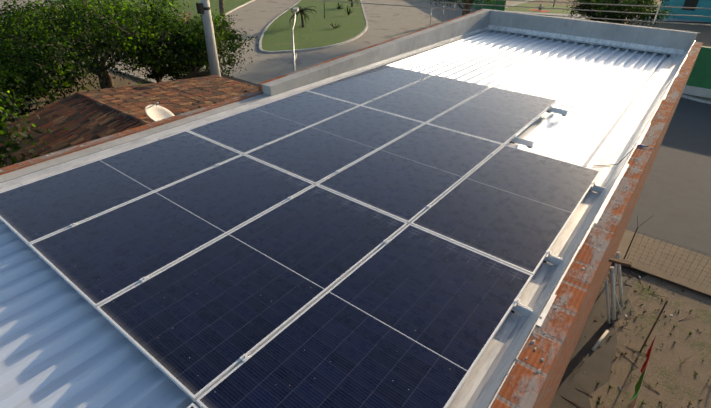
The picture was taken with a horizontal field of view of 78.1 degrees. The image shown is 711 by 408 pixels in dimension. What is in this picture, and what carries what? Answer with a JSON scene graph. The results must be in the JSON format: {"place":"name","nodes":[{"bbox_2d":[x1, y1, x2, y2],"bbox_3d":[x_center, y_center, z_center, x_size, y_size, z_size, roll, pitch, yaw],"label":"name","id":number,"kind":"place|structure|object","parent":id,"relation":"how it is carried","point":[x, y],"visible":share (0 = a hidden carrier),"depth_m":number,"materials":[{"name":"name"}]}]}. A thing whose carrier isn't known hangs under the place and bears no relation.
{"place":"outdoors","nodes":[
{"label":"outdoors","id":0,"kind":"place"},
{"bbox_2d":[0,75,257,163],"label":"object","id":1,"kind":"structure","parent":0,"point":[83,117],"depth_m":15.09,"materials":[{"name":"brown tile"}]},
{"bbox_2d":[145,102,174,120],"bbox_3d":[-5.141,-1.969,11.807,0.750,1.601,0.807,23,38,31],"label":"satellite dish","id":2,"kind":"object","parent":1,"relation":"on","point":[156,112],"visible":0.65,"depth_m":11.70,"materials":[{"name":"silver metal"}]},
{"bbox_2d":[58,0,250,21],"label":"verge lawn","id":3,"kind":"structure","parent":0,"point":[229,5],"depth_m":59.51,"materials":[{"name":"green plant"}]},
{"bbox_2d":[219,0,224,15],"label":"verge tree","id":4,"kind":"object","parent":3,"relation":"on","point":[221,6],"visible":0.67,"depth_m":51.91,"materials":[{"name":"green plant"}]},
{"bbox_2d":[178,12,192,20],"bbox_3d":[-15.182,-16.187,40.075,1.150,2.280,2.200,8,32,10],"label":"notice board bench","id":5,"kind":"object","parent":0,"point":[186,16],"visible":0.17,"depth_m":39.97,"materials":[{"name":"brown wood"}]},
{"bbox_2d":[262,0,365,50],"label":"island lawn","id":6,"kind":"structure","parent":0,"point":[318,30],"depth_m":47.28,"materials":[{"name":"green plant"}]},
{"bbox_2d":[284,6,316,26],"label":"island palm","id":7,"kind":"object","parent":6,"relation":"on","point":[301,11],"visible":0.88,"depth_m":46.47,"materials":[{"name":"green plant"}]},
{"bbox_2d":[0,0,710,256],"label":"street pavement","id":8,"kind":"structure","parent":0,"point":[674,199],"depth_m":25.44,"materials":[{"name":"grey asphalt"}]},
{"bbox_2d":[291,7,298,71],"bbox_3d":[-2.965,-6.772,22.213,0.220,5.630,1.914,1,32,0],"label":"street lamp","id":9,"kind":"object","parent":8,"relation":"on","point":[295,9],"visible":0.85,"depth_m":21.02,"materials":[{"name":"silver metal"}]},
{"bbox_2d":[51,0,710,103],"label":"street kerbs","id":10,"kind":"structure","parent":8,"relation":"on","point":[363,32],"depth_m":39.10,"materials":[{"name":"white concrete"}]},
{"bbox_2d":[428,0,504,15],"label":"tree","id":11,"kind":"object","parent":8,"relation":"on","point":[466,6],"visible":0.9,"depth_m":40.27,"materials":[{"name":"green plant"}]},
{"bbox_2d":[316,0,710,25],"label":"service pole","id":12,"kind":"object","parent":8,"relation":"on","point":[656,13],"visible":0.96,"depth_m":17.01,"materials":[{"name":"concrete"}]},
{"bbox_2d":[1,0,710,407],"bbox_3d":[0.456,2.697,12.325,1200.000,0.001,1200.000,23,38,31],"label":"ground sheet","id":13,"kind":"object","parent":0,"point":[703,36],"depth_m":30.21,"materials":[{"name":"grey"}]},
{"bbox_2d":[0,0,58,59],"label":"tree","id":14,"kind":"object","parent":13,"relation":"on","point":[15,17],"visible":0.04,"depth_m":26.64,"materials":[{"name":"green plant"}]},
{"bbox_2d":[0,6,62,86],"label":"tree","id":15,"kind":"object","parent":13,"relation":"on","point":[19,26],"visible":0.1,"depth_m":20.01,"materials":[{"name":"green plant"}]},
{"bbox_2d":[0,84,66,167],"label":"tree","id":16,"kind":"object","parent":13,"relation":"on","point":[8,144],"visible":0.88,"depth_m":10.12,"materials":[{"name":"green plant"}]},
{"bbox_2d":[3,60,74,115],"bbox_3d":[-17.325,-5.533,21.771,4.990,3.713,6.152,23,38,31],"label":"bush","id":17,"kind":"object","parent":13,"relation":"on","point":[29,96],"visible":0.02,"depth_m":22.13,"materials":[{"name":"green plant"}]},
{"bbox_2d":[16,45,90,85],"bbox_3d":[-18.453,-8.934,27.751,6.248,3.354,5.788,-17,36,-27],"label":"tree","id":18,"kind":"object","parent":13,"relation":"on","point":[75,77],"visible":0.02,"depth_m":27.80,"materials":[{"name":"green plant"}]},
{"bbox_2d":[0,21,108,167],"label":"tree","id":19,"kind":"object","parent":13,"relation":"on","point":[31,82],"visible":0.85,"depth_m":16.30,"materials":[{"name":"green plant"}]},
{"bbox_2d":[0,0,176,87],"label":"tree","id":20,"kind":"object","parent":13,"relation":"on","point":[110,84],"visible":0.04,"depth_m":25.92,"materials":[{"name":"green plant"}]},
{"bbox_2d":[0,0,198,102],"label":"tree","id":21,"kind":"object","parent":13,"relation":"on","point":[96,65],"visible":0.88,"depth_m":19.40,"materials":[{"name":"green plant"}]},
{"bbox_2d":[96,11,201,82],"bbox_3d":[-11.795,-8.944,25.886,6.769,5.350,7.560,23,38,31],"label":"tree","id":22,"kind":"object","parent":13,"relation":"on","point":[138,70],"visible":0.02,"depth_m":24.49,"materials":[{"name":"green plant"}]},
{"bbox_2d":[111,3,259,80],"bbox_3d":[-9.076,-7.972,24.165,7.334,5.565,7.693,-18,36,-28],"label":"tree","id":23,"kind":"object","parent":13,"relation":"on","point":[198,48],"visible":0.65,"depth_m":22.49,"materials":[{"name":"green plant"}]},
{"bbox_2d":[143,60,239,80],"bbox_3d":[-9.364,-7.116,25.263,4.792,3.207,4.768,23,38,31],"label":"bush","id":24,"kind":"object","parent":13,"relation":"on","point":[158,75],"visible":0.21,"depth_m":24.39,"materials":[{"name":"green plant"}]},
{"bbox_2d":[196,0,220,76],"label":"utility pole","id":25,"kind":"object","parent":13,"relation":"on","point":[203,8],"visible":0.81,"depth_m":21.16,"materials":[{"name":"concrete"}]},
{"bbox_2d":[0,9,702,407],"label":"building walls","id":26,"kind":"structure","parent":13,"relation":"on","point":[524,385],"depth_m":5.70,"materials":[{"name":"concrete"}]},
{"bbox_2d":[0,30,669,407],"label":"roof sheet","id":27,"kind":"object","parent":26,"relation":"on","point":[64,342],"visible":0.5,"depth_m":3.69,"materials":[{"name":"paint"}]},
{"bbox_2d":[0,65,604,407],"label":"solar array","id":28,"kind":"object","parent":27,"relation":"on","point":[384,236],"visible":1,"depth_m":3.83,"materials":[{"name":"blue glass"}]},
{"bbox_2d":[556,104,648,166],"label":"array cables","id":29,"kind":"object","parent":27,"relation":"on","point":[611,164],"visible":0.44,"depth_m":5.28,"materials":[{"name":"black rubber"}]},
{"bbox_2d":[0,25,695,407],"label":"roof flashings","id":30,"kind":"object","parent":26,"relation":"on","point":[484,379],"visible":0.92,"depth_m":4.74,"materials":[{"name":"paint"}]},
{"bbox_2d":[0,9,700,376],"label":"parapet mortar lumps","id":31,"kind":"object","parent":26,"relation":"on","point":[580,247],"visible":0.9,"depth_m":4.58,"materials":[{"name":"grey concrete"}]},
{"bbox_2d":[608,257,631,266],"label":"wooden beam","id":32,"kind":"structure","parent":26,"relation":"attached to","point":[620,262],"depth_m":6.36,"materials":[{"name":"brown wood"}]},
{"bbox_2d":[177,0,710,97],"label":"walls","id":33,"kind":"structure","parent":13,"relation":"on","point":[698,83],"depth_m":29.06,"materials":[{"name":"green paint"}]},
{"bbox_2d":[430,0,483,24],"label":"chainlink fence","id":34,"kind":"object","parent":13,"relation":"on","point":[453,16],"visible":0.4,"depth_m":51.19,"materials":[{"name":"silver metal"}]},
{"bbox_2d":[563,0,622,22],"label":"tree","id":35,"kind":"object","parent":13,"relation":"on","point":[583,7],"depth_m":43.58,"materials":[{"name":"green plant"}]},
{"bbox_2d":[581,0,656,22],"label":"tree","id":36,"kind":"object","parent":13,"relation":"on","point":[636,4],"depth_m":43.59,"materials":[{"name":"green plant"}]},
{"bbox_2d":[586,0,680,26],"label":"tree","id":37,"kind":"object","parent":13,"relation":"on","point":[630,16],"depth_m":39.20,"materials":[{"name":"green plant"}]},
{"bbox_2d":[614,230,710,295],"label":"footpath","id":38,"kind":"structure","parent":13,"relation":"on","point":[651,245],"depth_m":13.88,"materials":[{"name":"beige tile"}]},
{"bbox_2d":[623,215,710,286],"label":"yard fence","id":39,"kind":"object","parent":13,"relation":"on","point":[664,253],"visible":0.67,"depth_m":13.04,"materials":[{"name":"brown metal"}]},
{"bbox_2d":[504,3,606,21],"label":"grass","id":40,"kind":"structure","parent":0,"point":[555,11],"depth_m":62.40,"materials":[{"name":"green plant"}]},
{"bbox_2d":[509,11,705,21],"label":"field path","id":41,"kind":"structure","parent":0,"point":[671,19],"depth_m":56.78,"materials":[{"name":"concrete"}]},
{"bbox_2d":[589,276,710,407],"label":"yard ground","id":42,"kind":"structure","parent":0,"point":[680,385],"depth_m":10.92,"materials":[{"name":"brown soil"}]},
{"bbox_2d":[550,263,710,407],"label":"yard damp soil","id":43,"kind":"structure","parent":42,"relation":"on","point":[587,368],"depth_m":10.87,"materials":[{"name":"soil"}]},
{"bbox_2d":[591,251,623,350],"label":"leaning pvc pipes","id":44,"kind":"object","parent":43,"relation":"on","point":[612,280],"visible":0.94,"depth_m":11.61,"materials":[{"name":"grey plastic"}]},
{"bbox_2d":[628,300,667,407],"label":"clothesline with laundry","id":45,"kind":"object","parent":42,"relation":"on","point":[639,383],"visible":1,"depth_m":9.13,"materials":[{"name":"red fabric"}]},
{"bbox_2d":[596,277,705,407],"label":"grass tufts","id":46,"kind":"object","parent":42,"relation":"on","point":[625,353],"visible":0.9,"depth_m":10.86,"materials":[{"name":"green plant"}]}
]}

